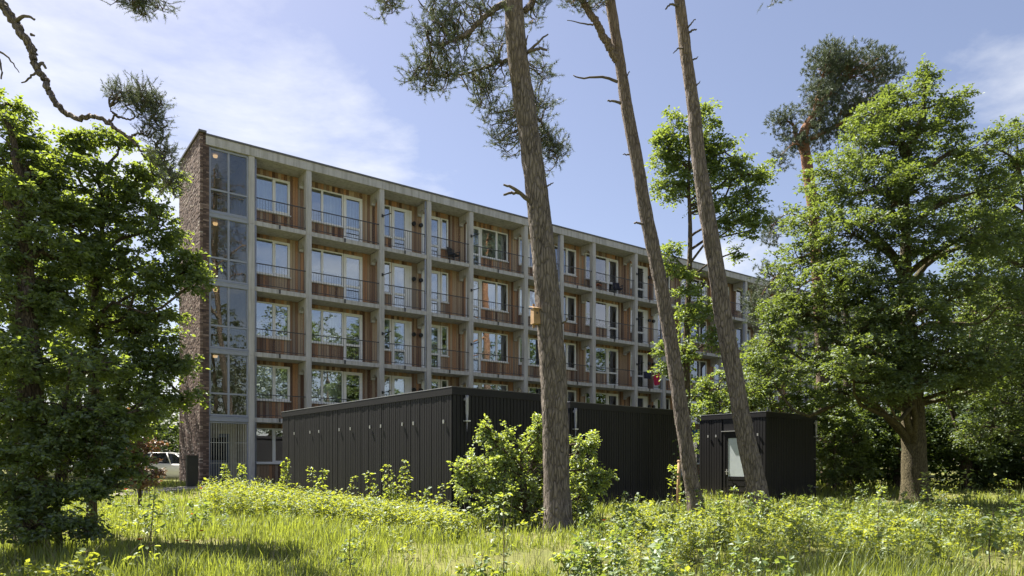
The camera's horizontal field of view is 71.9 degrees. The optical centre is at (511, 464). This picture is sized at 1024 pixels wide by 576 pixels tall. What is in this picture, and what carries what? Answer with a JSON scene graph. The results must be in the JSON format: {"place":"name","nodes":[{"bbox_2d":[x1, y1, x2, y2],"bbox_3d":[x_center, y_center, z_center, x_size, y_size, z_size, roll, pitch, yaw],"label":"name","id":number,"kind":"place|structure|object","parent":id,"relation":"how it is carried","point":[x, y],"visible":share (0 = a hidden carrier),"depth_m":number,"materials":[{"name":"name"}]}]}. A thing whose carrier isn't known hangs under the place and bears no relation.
{"place":"outdoors","nodes":[
{"label":"outdoors","id":0,"kind":"place"},
{"bbox_2d":[110,483,281,496],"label":"path","id":1,"kind":"structure","parent":0,"point":[174,489],"depth_m":26.76,"materials":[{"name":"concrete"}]},
{"bbox_2d":[0,465,1023,575],"bbox_3d":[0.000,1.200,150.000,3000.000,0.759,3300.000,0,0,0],"label":"ground","id":2,"kind":"structure","parent":0,"point":[546,553],"depth_m":11.10,"materials":[{"name":"green plant"}]},
{"bbox_2d":[0,87,111,549],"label":"oak tree","id":3,"kind":"object","parent":2,"relation":"on","point":[34,182],"visible":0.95,"depth_m":11.29,"materials":[{"name":"green plant"}]},
{"bbox_2d":[57,547,99,575],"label":"sapling","id":4,"kind":"object","parent":2,"relation":"on","point":[72,566],"visible":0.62,"depth_m":8.15,"materials":[{"name":"green plant"}]},
{"bbox_2d":[0,344,177,551],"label":"young oak","id":5,"kind":"object","parent":2,"relation":"on","point":[22,495],"visible":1,"depth_m":10.24,"materials":[{"name":"green plant"}]},
{"bbox_2d":[0,177,179,482],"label":"woodland","id":6,"kind":"object","parent":2,"relation":"on","point":[73,401],"visible":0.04,"depth_m":32.50,"materials":[{"name":"green plant"}]},
{"bbox_2d":[0,424,179,472],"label":"undergrowth","id":7,"kind":"object","parent":2,"relation":"on","point":[172,439],"visible":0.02,"depth_m":46.10,"materials":[{"name":"green plant"}]},
{"bbox_2d":[0,0,191,200],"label":"pine tree","id":8,"kind":"object","parent":2,"relation":"on","point":[138,98],"visible":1,"depth_m":11.54,"materials":[{"name":"green plant"}]},
{"bbox_2d":[34,120,222,523],"bbox_3d":[-7.020,-2.453,12.795,3.406,7.575,2.310,0,0,0],"label":"oak tree","id":9,"kind":"object","parent":2,"relation":"on","point":[140,323],"visible":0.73,"depth_m":12.68,"materials":[{"name":"green plant"}]},
{"bbox_2d":[122,491,165,564],"bbox_3d":[-4.461,0.851,8.595,0.441,1.130,0.403,0,0,34],"label":"sapling","id":10,"kind":"object","parent":2,"relation":"on","point":[162,524],"visible":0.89,"depth_m":8.57,"materials":[{"name":"green plant"}]},
{"bbox_2d":[124,407,168,507],"bbox_3d":[-11.075,-0.146,20.968,1.551,3.133,1.192,0,0,0],"label":"copper shrub","id":11,"kind":"object","parent":2,"relation":"on","point":[145,447],"visible":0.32,"depth_m":20.97,"materials":[{"name":"brown plant"}]},
{"bbox_2d":[131,452,179,477],"bbox_3d":[-17.360,0.117,36.000,4.240,1.494,2.000,0,0,-8],"label":"parked car","id":12,"kind":"object","parent":2,"relation":"on","point":[170,461],"visible":0.1,"depth_m":35.23,"materials":[{"name":"white paint"}]},
{"bbox_2d":[185,455,198,486],"bbox_3d":[-12.517,0.360,27.600,0.440,1.440,0.300,0,0,-36],"label":"utility cabinet","id":13,"kind":"object","parent":2,"relation":"on","point":[191,469],"visible":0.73,"depth_m":27.48,"materials":[{"name":"black metal"}]},
{"bbox_2d":[277,457,291,491],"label":"sapling","id":14,"kind":"object","parent":2,"relation":"on","point":[283,471],"visible":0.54,"depth_m":19.03,"materials":[{"name":"green plant"}]},
{"bbox_2d":[339,521,364,571],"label":"sapling","id":15,"kind":"object","parent":2,"relation":"on","point":[343,560],"visible":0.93,"depth_m":8.95,"materials":[{"name":"green plant"}]},
{"bbox_2d":[381,462,412,503],"bbox_3d":[-2.761,0.654,16.646,0.740,1.435,0.633,0,0,-22],"label":"sapling","id":16,"kind":"object","parent":2,"relation":"on","point":[389,489],"visible":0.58,"depth_m":16.56,"materials":[{"name":"green plant"}]},
{"bbox_2d":[393,459,412,501],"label":"sapling","id":17,"kind":"object","parent":2,"relation":"on","point":[405,481],"visible":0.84,"depth_m":16.37,"materials":[{"name":"green plant"}]},
{"bbox_2d":[281,386,543,518],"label":"garden shed","id":18,"kind":"structure","parent":2,"relation":"on","point":[427,434],"depth_m":17.82,"materials":[{"name":"wood"}]},
{"bbox_2d":[364,0,575,531],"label":"pine tree","id":19,"kind":"object","parent":2,"relation":"on","point":[528,103],"visible":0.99,"depth_m":13.33,"materials":[{"name":"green plant"}]},
{"bbox_2d":[529,304,540,327],"bbox_3d":[0.449,-2.832,13.371,0.180,0.460,0.200,0,0,-25],"label":"nest box","id":20,"kind":"object","parent":19,"relation":"attached to","point":[535,316],"visible":1,"depth_m":13.32,"materials":[{"name":"beige wood"}]},
{"bbox_2d":[451,551,504,575],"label":"sapling","id":21,"kind":"object","parent":2,"relation":"on","point":[458,569],"visible":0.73,"depth_m":8.20,"materials":[{"name":"green plant"}]},
{"bbox_2d":[0,377,983,470],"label":"distant trees","id":22,"kind":"object","parent":2,"relation":"on","point":[175,424],"visible":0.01,"depth_m":82.92,"materials":[{"name":"green plant"}]},
{"bbox_2d":[489,486,520,575],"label":"sapling","id":23,"kind":"object","parent":2,"relation":"on","point":[504,529],"visible":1,"depth_m":8.01,"materials":[{"name":"green plant"}]},
{"bbox_2d":[0,475,1023,575],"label":"meadow weeds","id":24,"kind":"object","parent":2,"relation":"on","point":[260,494],"visible":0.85,"depth_m":12.26,"materials":[{"name":"green plant"}]},
{"bbox_2d":[0,482,1023,575],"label":"meadow herbs","id":25,"kind":"object","parent":2,"relation":"on","point":[659,545],"visible":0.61,"depth_m":9.78,"materials":[{"name":"green plant"}]},
{"bbox_2d":[177,129,869,485],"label":"apartment building","id":26,"kind":"structure","parent":2,"relation":"on","point":[333,285],"depth_m":34.46,"materials":[{"name":"concrete"}]},
{"bbox_2d":[210,434,229,484],"bbox_3d":[-12.923,-0.235,30.889,1.050,2.230,0.130,0,0,-36],"label":"entrance door","id":27,"kind":"structure","parent":26,"relation":"in","point":[223,435],"depth_m":30.92,"materials":[{"name":"blue paint"}]},
{"bbox_2d":[209,353,247,416],"bbox_3d":[-11.837,-3.335,29.484,1.574,2.650,0.100,0,0,-36],"label":"stair window","id":28,"kind":"structure","parent":26,"relation":"in","point":[228,393],"depth_m":29.43,"materials":[{"name":"grey metal"}]},
{"bbox_2d":[209,285,247,350],"bbox_3d":[-11.837,-6.135,29.484,1.574,2.650,0.100,0,0,-36],"label":"stair window","id":29,"kind":"structure","parent":26,"relation":"in","point":[228,326],"depth_m":29.43,"materials":[{"name":"grey metal"}]},
{"bbox_2d":[209,216,247,284],"bbox_3d":[-11.837,-8.935,29.484,1.574,2.650,0.100,0,0,-36],"label":"stair window","id":30,"kind":"structure","parent":26,"relation":"in","point":[228,259],"depth_m":29.43,"materials":[{"name":"grey metal"}]},
{"bbox_2d":[209,147,247,218],"bbox_3d":[-11.837,-11.735,29.484,1.574,2.650,0.100,0,0,-36],"label":"stair window","id":31,"kind":"structure","parent":26,"relation":"in","point":[228,153],"depth_m":29.43,"materials":[{"name":"grey metal"}]},
{"bbox_2d":[257,428,281,463],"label":"window","id":32,"kind":"structure","parent":26,"relation":"in","point":[274,430],"depth_m":31.55,"materials":[{"name":"white wood"}]},
{"bbox_2d":[257,364,290,402],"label":"window","id":33,"kind":"structure","parent":26,"relation":"in","point":[275,380],"depth_m":31.78,"materials":[{"name":"clear glass"}]},
{"bbox_2d":[257,301,290,340],"bbox_3d":[-10.767,-6.415,31.485,1.790,1.610,0.170,0,0,-36],"label":"window","id":34,"kind":"structure","parent":26,"relation":"in","point":[274,305],"depth_m":31.60,"materials":[{"name":"white wood"}]},
{"bbox_2d":[257,237,290,278],"bbox_3d":[-10.767,-9.215,31.485,1.790,1.610,0.170,0,0,-36],"label":"window","id":35,"kind":"structure","parent":26,"relation":"in","point":[274,243],"depth_m":31.60,"materials":[{"name":"white wood"}]},
{"bbox_2d":[257,174,290,217],"bbox_3d":[-10.863,-12.015,31.616,1.790,1.610,0.494,0,0,-36],"label":"window","id":36,"kind":"structure","parent":26,"relation":"in","point":[269,190],"depth_m":31.78,"materials":[{"name":"clear glass"}]},
{"bbox_2d":[312,369,342,404],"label":"window","id":37,"kind":"structure","parent":26,"relation":"in","point":[331,380],"depth_m":33.48,"materials":[{"name":"white glass"}]},
{"bbox_2d":[312,308,343,345],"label":"window","id":38,"kind":"structure","parent":26,"relation":"in","point":[334,320],"depth_m":33.54,"materials":[{"name":"white glass"}]},
{"bbox_2d":[312,248,343,287],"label":"window","id":39,"kind":"structure","parent":26,"relation":"in","point":[313,281],"depth_m":33.01,"materials":[{"name":"white glass"}]},
{"bbox_2d":[312,187,343,228],"bbox_3d":[-8.831,-12.015,33.114,1.840,1.610,0.492,0,0,-36],"label":"window","id":40,"kind":"structure","parent":26,"relation":"in","point":[331,203],"depth_m":33.46,"materials":[{"name":"white glass"}]},
{"bbox_2d":[340,372,361,402],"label":"balcony door","id":41,"kind":"structure","parent":26,"relation":"in","point":[345,374],"depth_m":33.83,"materials":[{"name":"white glass"}]},
{"bbox_2d":[340,195,361,241],"bbox_3d":[-7.720,-11.625,33.951,0.960,2.390,0.468,0,0,-36],"label":"balcony door","id":42,"kind":"structure","parent":26,"relation":"in","point":[351,209],"depth_m":34.07,"materials":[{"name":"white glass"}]},
{"bbox_2d":[343,313,361,361],"bbox_3d":[-7.624,-6.025,33.821,0.960,2.390,0.145,0,0,-36],"label":"balcony door","id":43,"kind":"structure","parent":26,"relation":"in","point":[344,314],"depth_m":33.75,"materials":[{"name":"white wood"}]},
{"bbox_2d":[343,254,361,301],"bbox_3d":[-7.648,-8.825,33.854,0.960,2.390,0.225,0,0,-36],"label":"balcony door","id":44,"kind":"structure","parent":26,"relation":"in","point":[345,256],"depth_m":33.91,"materials":[{"name":"white glass"}]},
{"bbox_2d":[392,376,411,394],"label":"balcony door","id":45,"kind":"structure","parent":26,"relation":"in","point":[407,380],"depth_m":35.47,"materials":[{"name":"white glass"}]},
{"bbox_2d":[392,319,411,365],"bbox_3d":[-5.528,-6.025,35.368,1.110,2.390,0.145,0,0,-36],"label":"balcony door","id":46,"kind":"structure","parent":26,"relation":"in","point":[407,324],"depth_m":35.51,"materials":[{"name":"white glass"}]},
{"bbox_2d":[392,263,411,308],"bbox_3d":[-5.528,-8.825,35.368,1.110,2.390,0.145,0,0,-36],"label":"balcony door","id":47,"kind":"structure","parent":26,"relation":"in","point":[407,269],"depth_m":35.51,"materials":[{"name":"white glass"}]},
{"bbox_2d":[392,206,411,251],"bbox_3d":[-5.528,-11.625,35.368,1.110,2.390,0.145,0,0,-36],"label":"balcony door","id":48,"kind":"structure","parent":26,"relation":"in","point":[407,214],"depth_m":35.51,"materials":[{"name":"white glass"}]},
{"bbox_2d":[421,324,439,368],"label":"balcony door","id":49,"kind":"structure","parent":26,"relation":"in","point":[437,354],"depth_m":36.49,"materials":[{"name":"white glass"}]},
{"bbox_2d":[421,270,439,312],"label":"balcony door","id":50,"kind":"structure","parent":26,"relation":"in","point":[437,300],"depth_m":36.49,"materials":[{"name":"white glass"}]},
{"bbox_2d":[421,214,439,257],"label":"balcony door","id":51,"kind":"structure","parent":26,"relation":"in","point":[437,246],"depth_m":36.48,"materials":[{"name":"white glass"}]},
{"bbox_2d":[440,326,449,357],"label":"window","id":52,"kind":"structure","parent":26,"relation":"in","point":[446,327],"depth_m":36.93,"materials":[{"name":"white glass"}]},
{"bbox_2d":[466,330,480,372],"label":"balcony door","id":53,"kind":"structure","parent":26,"relation":"in","point":[478,332],"depth_m":38.11,"materials":[{"name":"white glass"}]},
{"bbox_2d":[466,278,480,318],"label":"balcony door","id":54,"kind":"structure","parent":26,"relation":"in","point":[475,280],"depth_m":38.17,"materials":[{"name":"white glass"}]},
{"bbox_2d":[466,224,480,265],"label":"balcony door","id":55,"kind":"structure","parent":26,"relation":"in","point":[476,228],"depth_m":38.11,"materials":[{"name":"white glass"}]},
{"bbox_2d":[477,331,507,363],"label":"window","id":56,"kind":"structure","parent":26,"relation":"in","point":[482,335],"depth_m":38.75,"materials":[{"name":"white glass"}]},
{"bbox_2d":[481,279,508,312],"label":"window","id":57,"kind":"structure","parent":26,"relation":"in","point":[496,283],"depth_m":38.82,"materials":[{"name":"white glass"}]},
{"bbox_2d":[481,228,508,262],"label":"window","id":58,"kind":"structure","parent":26,"relation":"in","point":[499,240],"depth_m":39.07,"materials":[{"name":"white glass"}]},
{"bbox_2d":[519,237,532,267],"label":"window","id":59,"kind":"structure","parent":26,"relation":"in","point":[520,238],"depth_m":40.11,"materials":[{"name":"white glass"}]},
{"bbox_2d":[519,287,535,316],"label":"window","id":60,"kind":"structure","parent":26,"relation":"in","point":[531,292],"depth_m":40.14,"materials":[{"name":"white glass"}]},
{"bbox_2d":[519,337,539,366],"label":"window","id":61,"kind":"structure","parent":26,"relation":"in","point":[533,353],"depth_m":40.35,"materials":[{"name":"clear glass"}]},
{"bbox_2d":[555,246,576,276],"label":"window","id":62,"kind":"structure","parent":26,"relation":"in","point":[569,254],"depth_m":42.01,"materials":[{"name":"white glass"}]},
{"bbox_2d":[564,342,576,370],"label":"window","id":63,"kind":"structure","parent":26,"relation":"in","point":[570,349],"depth_m":42.07,"materials":[{"name":"white glass"}]},
{"bbox_2d":[564,295,576,323],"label":"window","id":64,"kind":"structure","parent":26,"relation":"in","point":[569,301],"depth_m":42.04,"materials":[{"name":"white glass"}]},
{"bbox_2d":[585,392,606,403],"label":"window","id":65,"kind":"structure","parent":26,"relation":"in","point":[601,398],"depth_m":43.46,"materials":[{"name":"clear glass"}]},
{"bbox_2d":[585,346,607,373],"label":"window","id":66,"kind":"structure","parent":26,"relation":"in","point":[601,353],"depth_m":43.46,"materials":[{"name":"clear glass"}]},
{"bbox_2d":[585,300,607,328],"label":"window","id":67,"kind":"structure","parent":26,"relation":"in","point":[601,307],"depth_m":43.42,"materials":[{"name":"clear glass"}]},
{"bbox_2d":[585,253,607,283],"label":"window","id":68,"kind":"structure","parent":26,"relation":"in","point":[601,262],"depth_m":43.42,"materials":[{"name":"clear glass"}]},
{"bbox_2d":[607,393,617,404],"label":"balcony door","id":69,"kind":"structure","parent":26,"relation":"in","point":[612,399],"depth_m":44.13,"materials":[{"name":"white glass"}]},
{"bbox_2d":[607,348,617,385],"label":"balcony door","id":70,"kind":"structure","parent":26,"relation":"in","point":[612,354],"depth_m":44.13,"materials":[{"name":"white glass"}]},
{"bbox_2d":[607,303,617,338],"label":"balcony door","id":71,"kind":"structure","parent":26,"relation":"in","point":[612,309],"depth_m":44.13,"materials":[{"name":"white glass"}]},
{"bbox_2d":[607,258,617,292],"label":"balcony door","id":72,"kind":"structure","parent":26,"relation":"in","point":[612,265],"depth_m":44.07,"materials":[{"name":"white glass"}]},
{"bbox_2d":[638,352,647,387],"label":"balcony door","id":73,"kind":"structure","parent":26,"relation":"in","point":[642,357],"depth_m":45.71,"materials":[{"name":"white glass"}]},
{"bbox_2d":[638,309,647,343],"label":"balcony door","id":74,"kind":"structure","parent":26,"relation":"in","point":[643,322],"depth_m":45.73,"materials":[{"name":"white glass"}]},
{"bbox_2d":[638,265,647,298],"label":"balcony door","id":75,"kind":"structure","parent":26,"relation":"in","point":[643,277],"depth_m":45.73,"materials":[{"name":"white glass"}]},
{"bbox_2d":[653,313,659,344],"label":"balcony door","id":76,"kind":"structure","parent":26,"relation":"in","point":[656,325],"depth_m":46.45,"materials":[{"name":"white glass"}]},
{"bbox_2d":[691,360,706,382],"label":"window","id":77,"kind":"structure","parent":26,"relation":"in","point":[701,366],"depth_m":49.06,"materials":[{"name":"clear glass"}]},
{"bbox_2d":[691,320,706,343],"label":"window","id":78,"kind":"structure","parent":26,"relation":"in","point":[699,330],"depth_m":49.06,"materials":[{"name":"clear glass"}]},
{"bbox_2d":[691,279,706,303],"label":"window","id":79,"kind":"structure","parent":26,"relation":"in","point":[695,281],"depth_m":49.24,"materials":[{"name":"clear glass"}]},
{"bbox_2d":[736,328,749,349],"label":"window","id":80,"kind":"structure","parent":26,"relation":"in","point":[738,331],"depth_m":51.89,"materials":[{"name":"clear glass"}]},
{"bbox_2d":[736,289,749,311],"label":"window","id":81,"kind":"structure","parent":26,"relation":"in","point":[738,292],"depth_m":51.75,"materials":[{"name":"clear glass"}]},
{"bbox_2d":[446,412,618,530],"bbox_3d":[0.414,0.193,14.349,3.446,2.548,1.670,0,0,-11],"label":"laurel bush","id":82,"kind":"object","parent":2,"relation":"on","point":[501,457],"visible":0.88,"depth_m":14.29,"materials":[{"name":"green plant"}]},
{"bbox_2d":[549,543,607,575],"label":"sapling","id":83,"kind":"object","parent":2,"relation":"on","point":[556,556],"visible":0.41,"depth_m":8.58,"materials":[{"name":"green plant"}]},
{"bbox_2d":[567,401,679,507],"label":"garden shed","id":84,"kind":"structure","parent":2,"relation":"on","point":[637,448],"depth_m":21.64,"materials":[{"name":"wood"}]},
{"bbox_2d":[556,0,704,514],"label":"pine tree","id":85,"kind":"object","parent":2,"relation":"on","point":[613,45],"visible":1,"depth_m":16.86,"materials":[{"name":"brown plant"}]},
{"bbox_2d":[661,464,682,507],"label":"sapling","id":86,"kind":"object","parent":2,"relation":"on","point":[674,470],"visible":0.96,"depth_m":17.58,"materials":[{"name":"green plant"}]},
{"bbox_2d":[677,460,680,507],"bbox_3d":[4.300,0.694,18.197,0.101,1.621,0.097,0,0,0],"label":"wooden stake","id":87,"kind":"object","parent":2,"relation":"on","point":[678,471],"visible":0.68,"depth_m":18.16,"materials":[{"name":"brown wood"}]},
{"bbox_2d":[690,367,730,453],"bbox_3d":[7.588,-1.339,27.005,2.426,4.792,2.353,0,0,0],"label":"hazel shrub","id":88,"kind":"object","parent":2,"relation":"on","point":[710,400],"visible":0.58,"depth_m":26.87,"materials":[{"name":"green plant"}]},
{"bbox_2d":[644,96,781,501],"bbox_3d":[6.239,-4.951,21.973,4.410,12.458,2.311,0,0,0],"label":"young oak","id":89,"kind":"object","parent":2,"relation":"on","point":[671,148],"visible":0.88,"depth_m":21.75,"materials":[{"name":"green plant"}]},
{"bbox_2d":[665,0,790,516],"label":"pine tree","id":90,"kind":"object","parent":2,"relation":"on","point":[752,466],"visible":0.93,"depth_m":15.86,"materials":[{"name":"brown plant"}]},
{"bbox_2d":[719,488,737,528],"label":"sapling","id":91,"kind":"object","parent":2,"relation":"on","point":[727,509],"visible":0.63,"depth_m":12.58,"materials":[{"name":"green plant"}]},
{"bbox_2d":[698,411,817,502],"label":"garden shed","id":92,"kind":"structure","parent":2,"relation":"on","point":[786,443],"depth_m":24.74,"materials":[{"name":"wood"}]},
{"bbox_2d":[723,419,746,499],"bbox_3d":[7.756,-0.170,24.447,0.119,2.859,1.000,0,0,-39],"label":"door","id":93,"kind":"structure","parent":92,"relation":"in","point":[732,466],"depth_m":24.60,"materials":[{"name":"metal"}]},
{"bbox_2d":[753,491,776,526],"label":"sapling","id":94,"kind":"object","parent":2,"relation":"on","point":[762,508],"visible":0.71,"depth_m":14.00,"materials":[{"name":"green plant"}]},
{"bbox_2d":[720,334,837,444],"bbox_3d":[10.572,-2.160,27.939,4.614,6.115,2.701,0,0,0],"label":"hazel shrub","id":95,"kind":"object","parent":2,"relation":"on","point":[761,400],"visible":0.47,"depth_m":27.74,"materials":[{"name":"green plant"}]},
{"bbox_2d":[786,496,823,542],"bbox_3d":[5.018,0.971,12.002,0.640,0.874,0.444,0,0,-21],"label":"sapling","id":96,"kind":"object","parent":2,"relation":"on","point":[810,519],"visible":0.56,"depth_m":12.02,"materials":[{"name":"green plant"}]},
{"bbox_2d":[737,33,911,480],"bbox_3d":[14.101,-9.534,32.416,8.924,21.158,3.829,0,0,-19],"label":"pine tree","id":97,"kind":"object","parent":2,"relation":"on","point":[833,66],"visible":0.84,"depth_m":32.48,"materials":[{"name":"green plant"}]},
{"bbox_2d":[814,389,884,490],"bbox_3d":[12.555,-0.894,26.488,2.872,3.920,2.371,0,0,0],"label":"holly shrub","id":98,"kind":"object","parent":2,"relation":"on","point":[836,420],"visible":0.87,"depth_m":26.23,"materials":[{"name":"green plant"}]},
{"bbox_2d":[864,484,888,544],"bbox_3d":[5.758,0.851,11.011,0.402,1.137,0.392,0,0,0],"label":"sapling","id":99,"kind":"object","parent":2,"relation":"on","point":[878,509],"visible":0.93,"depth_m":10.98,"materials":[{"name":"green plant"}]},
{"bbox_2d":[739,53,1023,503],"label":"maple tree","id":100,"kind":"object","parent":2,"relation":"on","point":[902,364],"visible":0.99,"depth_m":22.88,"materials":[{"name":"green plant"}]},
{"bbox_2d":[792,169,1023,480],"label":"woodland","id":101,"kind":"object","parent":2,"relation":"on","point":[867,386],"visible":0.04,"depth_m":37.60,"materials":[{"name":"green plant"}]},
{"bbox_2d":[807,388,1023,488],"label":"undergrowth","id":102,"kind":"object","parent":2,"relation":"on","point":[887,451],"visible":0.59,"depth_m":28.28,"materials":[{"name":"green plant"}]},
{"bbox_2d":[918,471,938,505],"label":"sapling","id":103,"kind":"object","parent":2,"relation":"on","point":[928,495],"visible":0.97,"depth_m":19.56,"materials":[{"name":"green plant"}]},
{"bbox_2d":[933,493,950,538],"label":"sapling","id":104,"kind":"object","parent":2,"relation":"on","point":[940,501],"visible":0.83,"depth_m":11.45,"materials":[{"name":"green plant"}]},
{"bbox_2d":[955,469,977,510],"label":"sapling","id":105,"kind":"object","parent":2,"relation":"on","point":[968,495],"visible":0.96,"depth_m":18.48,"materials":[{"name":"green plant"}]},
{"bbox_2d":[929,113,1023,460],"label":"hornbeam tree","id":106,"kind":"object","parent":2,"relation":"on","point":[1015,163],"visible":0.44,"depth_m":26.23,"materials":[{"name":"green plant"}]},
{"bbox_2d":[971,511,1006,571],"bbox_3d":[5.935,1.000,8.761,0.350,0.865,0.389,0,0,-41],"label":"sapling","id":107,"kind":"object","parent":2,"relation":"on","point":[995,532],"visible":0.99,"depth_m":8.76,"materials":[{"name":"green plant"}]},
{"bbox_2d":[1001,478,1018,508],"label":"sapling","id":108,"kind":"object","parent":2,"relation":"on","point":[1008,482],"visible":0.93,"depth_m":16.98,"materials":[{"name":"green plant"}]},
{"bbox_2d":[0,0,1023,464],"label":"sky","id":109,"kind":"structure","parent":0,"point":[313,80],"materials":[{"name":"blue"}]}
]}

